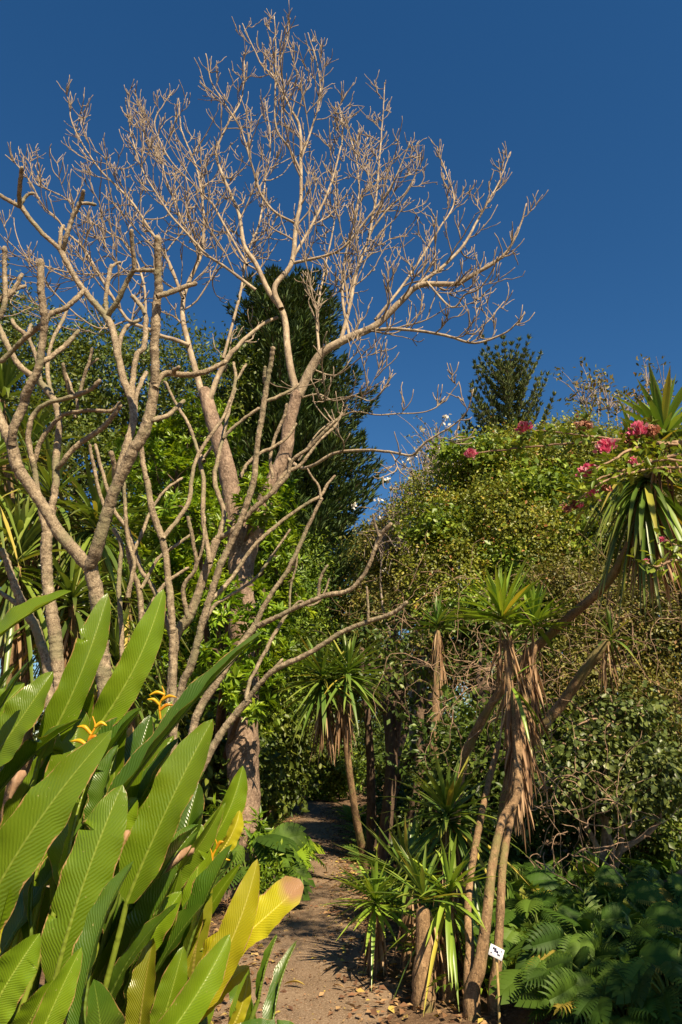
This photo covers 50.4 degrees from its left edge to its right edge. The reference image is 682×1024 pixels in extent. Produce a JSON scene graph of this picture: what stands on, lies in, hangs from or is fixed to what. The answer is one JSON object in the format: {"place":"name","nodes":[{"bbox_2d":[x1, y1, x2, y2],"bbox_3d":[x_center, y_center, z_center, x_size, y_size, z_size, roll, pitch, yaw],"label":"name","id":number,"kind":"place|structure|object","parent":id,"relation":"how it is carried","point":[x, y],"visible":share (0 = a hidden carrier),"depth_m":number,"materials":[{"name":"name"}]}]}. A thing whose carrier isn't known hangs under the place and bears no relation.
{"place":"outdoors","nodes":[
{"label":"outdoors","id":0,"kind":"place"},
{"bbox_2d":[213,794,402,1023],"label":"path","id":1,"kind":"structure","parent":0,"point":[315,1010],"depth_m":6.33,"materials":[{"name":"soil"}]},
{"bbox_2d":[213,822,315,900],"bbox_3d":[-1.000,4.098,8.362,1.371,0.940,1.173,-3,-19,10],"label":"monstera","id":2,"kind":"object","parent":1,"relation":"on","point":[274,837],"visible":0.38,"depth_m":8.20,"materials":[{"name":"green plant"}]},
{"bbox_2d":[208,807,533,1023],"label":"leaf litter","id":3,"kind":"object","parent":1,"relation":"on","point":[359,989],"visible":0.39,"depth_m":6.36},
{"bbox_2d":[188,468,407,771],"bbox_3d":[-0.366,1.201,5.416,1.911,3.281,0.445,-6,-19,18],"label":"frangipani","id":4,"kind":"object","parent":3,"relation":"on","point":[238,710],"visible":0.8,"depth_m":5.41,"materials":[{"name":"brown plant"}]},
{"bbox_2d":[0,0,681,741],"label":"sky","id":5,"kind":"structure","parent":0,"point":[584,97],"materials":[{"name":"blue"}]},
{"bbox_2d":[332,801,366,814],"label":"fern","id":6,"kind":"object","parent":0,"point":[347,809],"visible":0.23,"depth_m":21.17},
{"bbox_2d":[39,783,681,1023],"bbox_3d":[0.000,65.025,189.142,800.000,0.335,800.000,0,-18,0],"label":"ground","id":7,"kind":"structure","parent":0,"point":[514,1015],"depth_m":5.25,"materials":[{"name":"soil"}]},
{"bbox_2d":[0,429,49,578],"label":"screwpine","id":8,"kind":"object","parent":7,"relation":"on","point":[3,514],"visible":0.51,"depth_m":8.22,"materials":[{"name":"green plant"}]},
{"bbox_2d":[0,548,53,886],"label":"frangipani","id":9,"kind":"object","parent":7,"relation":"on","point":[32,621],"visible":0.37,"depth_m":4.90,"materials":[{"name":"brown plant"}]},
{"bbox_2d":[0,334,63,822],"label":"screwpine","id":10,"kind":"object","parent":7,"relation":"on","point":[7,380],"visible":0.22,"depth_m":9.02,"materials":[{"name":"green plant"}]},
{"bbox_2d":[0,494,90,820],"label":"screwpine","id":11,"kind":"object","parent":7,"relation":"on","point":[7,651],"visible":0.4,"depth_m":7.87,"materials":[{"name":"green plant"}]},
{"bbox_2d":[0,380,94,775],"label":"screwpine","id":12,"kind":"object","parent":7,"relation":"on","point":[37,428],"visible":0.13,"depth_m":9.60,"materials":[{"name":"green plant"}]},
{"bbox_2d":[0,310,122,691],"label":"frangipani","id":13,"kind":"object","parent":7,"relation":"on","point":[55,640],"visible":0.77,"depth_m":5.64,"materials":[{"name":"brown plant"}]},
{"bbox_2d":[0,422,135,912],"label":"screwpine","id":14,"kind":"object","parent":7,"relation":"on","point":[48,482],"visible":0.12,"depth_m":8.70,"materials":[{"name":"green plant"}]},
{"bbox_2d":[0,536,165,705],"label":"screwpine","id":15,"kind":"object","parent":7,"relation":"on","point":[72,616],"visible":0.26,"depth_m":7.99,"materials":[{"name":"green plant"}]},
{"bbox_2d":[18,449,182,657],"bbox_3d":[-3.122,1.982,8.478,1.931,5.285,2.127,-16,-24,40],"label":"screwpine","id":16,"kind":"object","parent":7,"relation":"on","point":[87,538],"visible":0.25,"depth_m":8.75,"materials":[{"name":"green plant"}]},
{"bbox_2d":[26,602,183,765],"bbox_3d":[-2.586,2.684,7.947,1.731,3.560,1.756,15,-24,-38],"label":"screwpine","id":17,"kind":"object","parent":7,"relation":"on","point":[115,652],"visible":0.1,"depth_m":8.24,"materials":[{"name":"green plant"}]},
{"bbox_2d":[0,166,227,698],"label":"frangipani","id":18,"kind":"object","parent":7,"relation":"on","point":[122,467],"visible":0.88,"depth_m":4.62,"materials":[{"name":"brown plant"}]},
{"bbox_2d":[33,524,196,729],"bbox_3d":[-2.645,2.403,8.550,2.034,4.474,1.767,10,-21,-28],"label":"screwpine","id":19,"kind":"object","parent":7,"relation":"on","point":[125,604],"visible":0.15,"depth_m":8.89,"materials":[{"name":"green plant"}]},
{"bbox_2d":[0,589,262,1023],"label":"heliconia","id":20,"kind":"object","parent":7,"relation":"on","point":[81,841],"visible":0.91,"depth_m":2.39,"materials":[{"name":"green plant"}]},
{"bbox_2d":[0,258,288,721],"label":"evergreen tree","id":21,"kind":"object","parent":7,"relation":"on","point":[85,424],"visible":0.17,"depth_m":23.46,"materials":[{"name":"green plant"}]},
{"bbox_2d":[88,701,303,1023],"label":"heliconia","id":22,"kind":"object","parent":7,"relation":"on","point":[215,972],"visible":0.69,"depth_m":2.66,"materials":[{"name":"green plant"}]},
{"bbox_2d":[98,391,317,859],"bbox_3d":[-2.566,1.256,11.826,4.386,8.779,5.448,0,-18,0],"label":"tree","id":23,"kind":"object","parent":7,"relation":"on","point":[225,697],"visible":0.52,"depth_m":11.91,"materials":[{"name":"green plant"}]},
{"bbox_2d":[88,346,342,753],"bbox_3d":[-1.061,0.694,6.112,2.237,4.425,1.408,-9,-20,25],"label":"frangipani","id":24,"kind":"object","parent":7,"relation":"on","point":[174,631],"visible":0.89,"depth_m":6.00,"materials":[{"name":"brown plant"}]},
{"bbox_2d":[139,620,357,824],"bbox_3d":[-1.333,3.722,12.577,2.700,4.542,6.916,-7,-20,19],"label":"shrub","id":25,"kind":"object","parent":7,"relation":"on","point":[285,765],"visible":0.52,"depth_m":12.09,"materials":[{"name":"green plant"}]},
{"bbox_2d":[232,825,298,919],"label":"shrub","id":26,"kind":"object","parent":7,"relation":"on","point":[266,882],"visible":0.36,"depth_m":7.77,"materials":[{"name":"green plant"}]},
{"bbox_2d":[0,0,547,900],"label":"coral tree","id":27,"kind":"object","parent":7,"relation":"on","point":[242,748],"visible":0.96,"depth_m":12.18,"materials":[{"name":"brown plant"}]},
{"bbox_2d":[265,812,287,828],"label":"fern","id":28,"kind":"object","parent":7,"relation":"on","point":[273,821],"visible":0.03,"depth_m":14.33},
{"bbox_2d":[163,262,409,813],"bbox_3d":[-2.054,0.167,25.263,9.456,19.522,8.631,0,-18,0],"label":"pine","id":29,"kind":"object","parent":7,"relation":"on","point":[311,421],"visible":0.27,"depth_m":24.45,"materials":[{"name":"green plant"}]},
{"bbox_2d":[264,824,327,872],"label":"monstera","id":30,"kind":"object","parent":7,"relation":"on","point":[307,850],"visible":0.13,"depth_m":10.13,"materials":[{"name":"green plant"}]},
{"bbox_2d":[254,526,343,765],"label":"olive tree","id":31,"kind":"object","parent":7,"relation":"on","point":[313,587],"visible":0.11,"depth_m":20.62,"materials":[{"name":"green plant"}]},
{"bbox_2d":[298,760,342,800],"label":"shrub","id":32,"kind":"object","parent":7,"relation":"on","point":[319,797],"visible":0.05,"depth_m":28.45,"materials":[{"name":"green plant"}]},
{"bbox_2d":[271,628,395,882],"bbox_3d":[-0.107,3.337,9.860,1.769,3.593,1.708,0,-18,0],"label":"yucca","id":33,"kind":"object","parent":7,"relation":"on","point":[345,706],"visible":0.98,"depth_m":9.97,"materials":[{"name":"green plant"}]},
{"bbox_2d":[308,743,381,800],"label":"shrub","id":34,"kind":"object","parent":7,"relation":"on","point":[337,783],"visible":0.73,"depth_m":27.69,"materials":[{"name":"green plant"}]},
{"bbox_2d":[18,650,675,801],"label":"woods","id":35,"kind":"object","parent":7,"relation":"on","point":[378,742],"visible":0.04,"depth_m":30.93,"materials":[{"name":"green plant"}]},
{"bbox_2d":[335,805,366,821],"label":"fern","id":36,"kind":"object","parent":7,"relation":"on","point":[362,816],"visible":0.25,"depth_m":18.97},
{"bbox_2d":[337,812,378,831],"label":"fern","id":37,"kind":"object","parent":7,"relation":"on","point":[351,820],"visible":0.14,"depth_m":16.82,"materials":[{"name":"green plant"}]},
{"bbox_2d":[340,828,378,849],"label":"fern","id":38,"kind":"object","parent":7,"relation":"on","point":[363,831],"visible":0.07,"depth_m":13.50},
{"bbox_2d":[333,822,397,841],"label":"fern","id":39,"kind":"object","parent":7,"relation":"on","point":[352,825],"visible":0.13,"depth_m":15.12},
{"bbox_2d":[319,852,415,990],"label":"yucca","id":40,"kind":"object","parent":7,"relation":"on","point":[374,943],"visible":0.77,"depth_m":5.87,"materials":[{"name":"green plant"}]},
{"bbox_2d":[341,837,398,864],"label":"fern","id":41,"kind":"object","parent":7,"relation":"on","point":[371,852],"visible":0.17,"depth_m":12.02,"materials":[{"name":"green plant"}]},
{"bbox_2d":[314,596,426,854],"bbox_3d":[0.541,4.024,13.448,2.489,4.504,1.870,-8,-20,23],"label":"tree","id":42,"kind":"object","parent":7,"relation":"on","point":[371,841],"visible":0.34,"depth_m":12.92,"materials":[{"name":"green plant"}]},
{"bbox_2d":[356,768,411,824],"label":"shrub","id":43,"kind":"object","parent":7,"relation":"on","point":[377,791],"visible":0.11,"depth_m":18.11,"materials":[{"name":"green plant"}]},
{"bbox_2d":[339,863,436,914],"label":"fern","id":44,"kind":"object","parent":7,"relation":"on","point":[358,884],"visible":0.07,"depth_m":8.13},
{"bbox_2d":[325,614,468,870],"bbox_3d":[1.142,3.728,11.983,2.826,4.145,2.076,11,-21,-30],"label":"tree","id":45,"kind":"object","parent":7,"relation":"on","point":[389,789],"visible":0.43,"depth_m":11.82,"materials":[{"name":"green plant"}]},
{"bbox_2d":[334,800,476,972],"bbox_3d":[0.547,3.390,6.134,1.286,1.822,1.242,0,-18,0],"label":"yucca","id":46,"kind":"object","parent":7,"relation":"on","point":[409,922],"visible":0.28,"depth_m":6.14,"materials":[{"name":"green plant"}]},
{"bbox_2d":[348,406,469,801],"bbox_3d":[2.087,2.137,17.540,3.741,10.714,2.486,-6,-19,16],"label":"blossom tree","id":47,"kind":"object","parent":7,"relation":"on","point":[382,542],"visible":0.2,"depth_m":18.41,"materials":[{"name":"green plant"}]},
{"bbox_2d":[376,774,445,836],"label":"shrub","id":48,"kind":"object","parent":7,"relation":"on","point":[400,800],"visible":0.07,"depth_m":15.07,"materials":[{"name":"green plant"}]},
{"bbox_2d":[394,787,440,852],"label":"shrub","id":49,"kind":"object","parent":7,"relation":"on","point":[422,826],"visible":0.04,"depth_m":12.03,"materials":[{"name":"green plant"}]},
{"bbox_2d":[325,492,515,798],"bbox_3d":[1.509,2.949,18.948,4.811,10.135,15.711,0,-18,0],"label":"creeper tree","id":50,"kind":"object","parent":7,"relation":"on","point":[402,737],"visible":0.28,"depth_m":18.87,"materials":[{"name":"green plant"}]},
{"bbox_2d":[327,530,547,723],"bbox_3d":[1.478,1.862,11.515,3.582,3.108,1.985,0,-18,0],"label":"vine tangle","id":51,"kind":"object","parent":50,"relation":"attached to","point":[425,614],"visible":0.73,"depth_m":11.42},
{"bbox_2d":[373,837,473,1012],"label":"yucca","id":52,"kind":"object","parent":7,"relation":"on","point":[421,966],"visible":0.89,"depth_m":5.25,"materials":[{"name":"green plant"}]},
{"bbox_2d":[365,876,483,905],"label":"fern","id":53,"kind":"object","parent":7,"relation":"on","point":[387,890],"visible":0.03,"depth_m":8.23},
{"bbox_2d":[334,625,520,873],"bbox_3d":[1.233,3.686,11.449,3.004,3.891,1.971,8,-20,-21],"label":"tree","id":54,"kind":"object","parent":7,"relation":"on","point":[420,686],"visible":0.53,"depth_m":11.44,"materials":[{"name":"green plant"}]},
{"bbox_2d":[356,862,520,921],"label":"fern","id":55,"kind":"object","parent":7,"relation":"on","point":[396,902],"visible":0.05,"depth_m":7.58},
{"bbox_2d":[401,592,476,864],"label":"yucca","id":56,"kind":"object","parent":7,"relation":"on","point":[440,617],"visible":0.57,"depth_m":10.87,"materials":[{"name":"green plant"}]},
{"bbox_2d":[380,831,506,1015],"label":"yucca","id":57,"kind":"object","parent":7,"relation":"on","point":[447,920],"visible":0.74,"depth_m":5.31,"materials":[{"name":"green plant"}]},
{"bbox_2d":[378,747,535,961],"bbox_3d":[0.987,3.147,6.164,1.320,2.212,1.300,0,-18,0],"label":"yucca","id":58,"kind":"object","parent":7,"relation":"on","point":[449,794],"visible":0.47,"depth_m":6.24,"materials":[{"name":"green plant"}]},
{"bbox_2d":[370,679,567,873],"bbox_3d":[1.663,3.548,9.245,2.589,2.799,1.870,0,-18,0],"label":"shrub","id":59,"kind":"object","parent":7,"relation":"on","point":[477,757],"visible":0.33,"depth_m":9.15,"materials":[{"name":"green plant"}]},
{"bbox_2d":[388,899,570,993],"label":"fern","id":60,"kind":"object","parent":7,"relation":"on","point":[411,911],"visible":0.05,"depth_m":5.47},
{"bbox_2d":[398,854,566,907],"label":"fern","id":61,"kind":"object","parent":7,"relation":"on","point":[519,877],"visible":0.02,"depth_m":7.53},
{"bbox_2d":[431,585,553,821],"bbox_3d":[2.429,2.962,10.097,1.986,4.406,3.295,0,-18,0],"label":"tree","id":62,"kind":"object","parent":7,"relation":"on","point":[481,692],"visible":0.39,"depth_m":10.95,"materials":[{"name":"green plant"}]},
{"bbox_2d":[432,869,559,925],"bbox_3d":[1.422,3.530,6.309,1.439,0.722,1.234,-8,-20,23],"label":"monstera","id":63,"kind":"object","parent":7,"relation":"on","point":[543,880],"visible":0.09,"depth_m":6.46,"materials":[{"name":"green plant"}]},
{"bbox_2d":[488,944,504,1023],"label":"plant label","id":64,"kind":"object","parent":7,"relation":"on","point":[496,953],"visible":1,"depth_m":4.75,"materials":[{"name":"plastic"}]},
{"bbox_2d":[458,920,535,992],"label":"fern","id":65,"kind":"object","parent":7,"relation":"on","point":[513,961],"visible":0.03,"depth_m":5.10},
{"bbox_2d":[412,694,598,871],"bbox_3d":[2.113,3.794,9.709,2.442,2.702,2.192,9,-21,-26],"label":"shrub","id":66,"kind":"object","parent":7,"relation":"on","point":[547,847],"visible":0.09,"depth_m":9.33,"materials":[{"name":"green plant"}]},
{"bbox_2d":[457,332,556,536],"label":"norfolk pine","id":67,"kind":"object","parent":7,"relation":"on","point":[505,393],"visible":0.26,"depth_m":39.58,"materials":[{"name":"green plant"}]},
{"bbox_2d":[441,555,587,1020],"bbox_3d":[1.447,2.095,6.229,1.850,3.582,1.156,9,-20,-25],"label":"yucca","id":68,"kind":"object","parent":7,"relation":"on","point":[519,725],"visible":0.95,"depth_m":6.25,"materials":[{"name":"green plant"}]},
{"bbox_2d":[443,607,659,891],"bbox_3d":[1.969,2.188,6.753,1.681,2.447,1.460,-9,-20,24],"label":"vine tangle","id":69,"kind":"object","parent":68,"relation":"hanging from","point":[543,757],"visible":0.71,"depth_m":6.67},
{"bbox_2d":[355,400,681,829],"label":"creeper tree","id":70,"kind":"object","parent":7,"relation":"on","point":[456,520],"visible":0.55,"depth_m":13.43,"materials":[{"name":"green plant"}]},
{"bbox_2d":[475,862,573,896],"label":"monstera","id":71,"kind":"object","parent":7,"relation":"on","point":[524,869],"visible":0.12,"depth_m":7.53,"materials":[{"name":"green plant"}]},
{"bbox_2d":[505,887,584,904],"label":"monstera","id":72,"kind":"object","parent":7,"relation":"on","point":[554,891],"visible":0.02,"depth_m":6.65,"materials":[{"name":"green plant"}]},
{"bbox_2d":[520,851,569,876],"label":"monstera","id":73,"kind":"object","parent":7,"relation":"on","point":[564,863],"visible":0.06,"depth_m":9.18,"materials":[{"name":"green plant"}]},
{"bbox_2d":[473,898,618,972],"bbox_3d":[1.623,3.372,5.695,1.326,0.629,1.133,0,-18,0],"label":"monstera","id":74,"kind":"object","parent":7,"relation":"on","point":[519,916],"visible":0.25,"depth_m":5.62,"materials":[{"name":"green plant"}]},
{"bbox_2d":[487,625,617,739],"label":"tree","id":75,"kind":"object","parent":7,"relation":"on","point":[543,655],"visible":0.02,"depth_m":11.69,"materials":[{"name":"green plant"}]},
{"bbox_2d":[508,847,607,886],"bbox_3d":[2.410,4.032,7.814,1.444,0.724,1.238,-2,-19,5],"label":"monstera","id":76,"kind":"object","parent":7,"relation":"on","point":[558,868],"visible":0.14,"depth_m":8.03,"materials":[{"name":"green plant"}]},
{"bbox_2d":[442,665,681,870],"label":"understorey tree","id":77,"kind":"object","parent":7,"relation":"on","point":[662,845],"visible":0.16,"depth_m":9.06,"materials":[{"name":"green plant"}]},
{"bbox_2d":[485,887,639,973],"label":"fern","id":78,"kind":"object","parent":7,"relation":"on","point":[530,927],"visible":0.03,"depth_m":5.97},
{"bbox_2d":[494,889,634,956],"bbox_3d":[1.852,3.309,5.540,1.294,0.668,1.245,0,-18,0],"label":"monstera","id":79,"kind":"object","parent":7,"relation":"on","point":[613,912],"visible":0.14,"depth_m":5.63,"materials":[{"name":"green plant"}]},
{"bbox_2d":[450,362,681,827],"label":"yucca","id":80,"kind":"object","parent":7,"relation":"on","point":[649,506],"visible":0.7,"depth_m":6.36,"materials":[{"name":"green plant"}]},
{"bbox_2d":[479,864,655,912],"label":"fern","id":81,"kind":"object","parent":7,"relation":"on","point":[525,880],"visible":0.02,"depth_m":6.86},
{"bbox_2d":[459,412,681,582],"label":"flowering tree","id":82,"kind":"object","parent":7,"relation":"on","point":[629,444],"visible":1,"depth_m":5.07,"materials":[{"name":"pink plant"}]},
{"bbox_2d":[496,606,651,881],"bbox_3d":[2.436,2.656,7.457,0.821,3.296,1.894,13,-23,-35],"label":"yucca","id":83,"kind":"object","parent":7,"relation":"on","point":[595,656],"visible":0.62,"depth_m":7.48,"materials":[{"name":"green plant"}]},
{"bbox_2d":[369,580,610,769],"bbox_3d":[1.579,1.858,8.428,2.526,2.349,2.071,0,-18,0],"label":"vine tangle","id":84,"kind":"object","parent":83,"relation":"attached to","point":[454,676],"visible":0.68,"depth_m":8.30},
{"bbox_2d":[514,865,637,908],"bbox_3d":[2.240,3.668,6.679,1.386,0.695,1.188,-4,-19,11],"label":"monstera","id":85,"kind":"object","parent":7,"relation":"on","point":[603,873],"visible":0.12,"depth_m":6.88,"materials":[{"name":"green plant"}]},
{"bbox_2d":[489,908,663,1023],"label":"monstera","id":86,"kind":"object","parent":7,"relation":"on","point":[542,947],"visible":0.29,"depth_m":4.88,"materials":[{"name":"green plant"}]},
{"bbox_2d":[478,684,681,895],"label":"vine tangle","id":87,"kind":"object","parent":7,"relation":"on","point":[593,847],"visible":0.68,"depth_m":7.26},
{"bbox_2d":[553,357,628,428],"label":"sapling","id":88,"kind":"object","parent":7,"relation":"on","point":[582,398],"visible":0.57,"depth_m":18.02,"materials":[{"name":"brown plant"}]},
{"bbox_2d":[563,842,625,892],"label":"yucca","id":89,"kind":"object","parent":7,"relation":"on","point":[595,860],"visible":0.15,"depth_m":7.25,"materials":[{"name":"green plant"}]},
{"bbox_2d":[509,470,681,781],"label":"creeper tree","id":90,"kind":"object","parent":7,"relation":"on","point":[668,659],"visible":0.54,"depth_m":10.35,"materials":[{"name":"green plant"}]},
{"bbox_2d":[462,548,659,742],"bbox_3d":[3.031,1.970,9.658,2.763,2.870,2.198,-6,-19,18],"label":"vine tangle","id":91,"kind":"object","parent":90,"relation":"hanging from","point":[585,633],"visible":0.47,"depth_m":9.49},
{"bbox_2d":[564,846,627,872],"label":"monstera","id":92,"kind":"object","parent":7,"relation":"on","point":[621,866],"visible":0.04,"depth_m":9.20,"materials":[{"name":"green plant"}]},
{"bbox_2d":[512,939,681,1023],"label":"monstera","id":93,"kind":"object","parent":7,"relation":"on","point":[653,953],"visible":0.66,"depth_m":4.35,"materials":[{"name":"green plant"}]},
{"bbox_2d":[536,880,672,941],"bbox_3d":[2.208,3.418,5.927,1.378,0.691,1.182,-7,-20,20],"label":"monstera","id":94,"kind":"object","parent":7,"relation":"on","point":[643,892],"visible":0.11,"depth_m":6.10,"materials":[{"name":"green plant"}]},
{"bbox_2d":[528,679,681,869],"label":"shrub","id":95,"kind":"object","parent":7,"relation":"on","point":[627,724],"visible":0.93,"depth_m":8.11,"materials":[{"name":"green plant"}]},
{"bbox_2d":[544,508,681,714],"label":"vine tangle","id":96,"kind":"object","parent":95,"relation":"attached to","point":[632,627],"visible":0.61,"depth_m":8.42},
{"bbox_2d":[575,862,639,879],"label":"monstera","id":97,"kind":"object","parent":7,"relation":"on","point":[622,868],"visible":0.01,"depth_m":8.24,"materials":[{"name":"green plant"}]},
{"bbox_2d":[545,901,681,970],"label":"monstera","id":98,"kind":"object","parent":7,"relation":"on","point":[667,916],"visible":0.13,"depth_m":5.22,"materials":[{"name":"green plant"}]},
{"bbox_2d":[549,615,681,846],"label":"tree","id":99,"kind":"object","parent":7,"relation":"on","point":[669,647],"visible":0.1,"depth_m":10.23,"materials":[{"name":"green plant"}]},
{"bbox_2d":[559,918,681,1023],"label":"monstera","id":100,"kind":"object","parent":7,"relation":"on","point":[637,975],"visible":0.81,"depth_m":4.13,"materials":[{"name":"green plant"}]},
{"bbox_2d":[585,872,677,910],"bbox_3d":[2.835,3.808,6.931,1.167,0.603,1.123,-8,-20,22],"label":"monstera","id":101,"kind":"object","parent":7,"relation":"on","point":[667,888],"visible":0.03,"depth_m":6.89,"materials":[{"name":"green plant"}]},
{"bbox_2d":[594,353,681,425],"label":"sapling","id":102,"kind":"object","parent":7,"relation":"on","point":[616,409],"visible":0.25,"depth_m":18.63,"materials":[{"name":"brown plant"}]},
{"bbox_2d":[607,858,681,904],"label":"monstera","id":103,"kind":"object","parent":7,"relation":"on","point":[658,872],"visible":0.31,"depth_m":6.89,"materials":[{"name":"green plant"}]},
{"bbox_2d":[610,926,680,1010],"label":"monstera","id":104,"kind":"object","parent":7,"relation":"on","point":[630,946],"visible":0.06,"depth_m":4.88,"materials":[{"name":"green plant"}]},
{"bbox_2d":[610,886,681,933],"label":"monstera","id":105,"kind":"object","parent":7,"relation":"on","point":[639,906],"visible":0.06,"depth_m":6.23,"materials":[{"name":"green plant"}]},
{"bbox_2d":[625,853,681,881],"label":"monstera","id":106,"kind":"object","parent":7,"relation":"on","point":[672,863],"visible":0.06,"depth_m":8.27,"materials":[{"name":"green plant"}]},
{"bbox_2d":[636,921,681,938],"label":"monstera","id":107,"kind":"object","parent":7,"relation":"on","point":[678,934],"visible":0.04,"depth_m":5.28,"materials":[{"name":"green plant"}]},
{"bbox_2d":[638,930,681,1023],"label":"monstera","id":108,"kind":"object","parent":7,"relation":"on","point":[665,935],"visible":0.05,"depth_m":4.67,"materials":[{"name":"green plant"}]},
{"bbox_2d":[527,837,629,877],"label":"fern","id":109,"kind":"object","parent":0,"point":[564,873],"visible":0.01,"depth_m":8.83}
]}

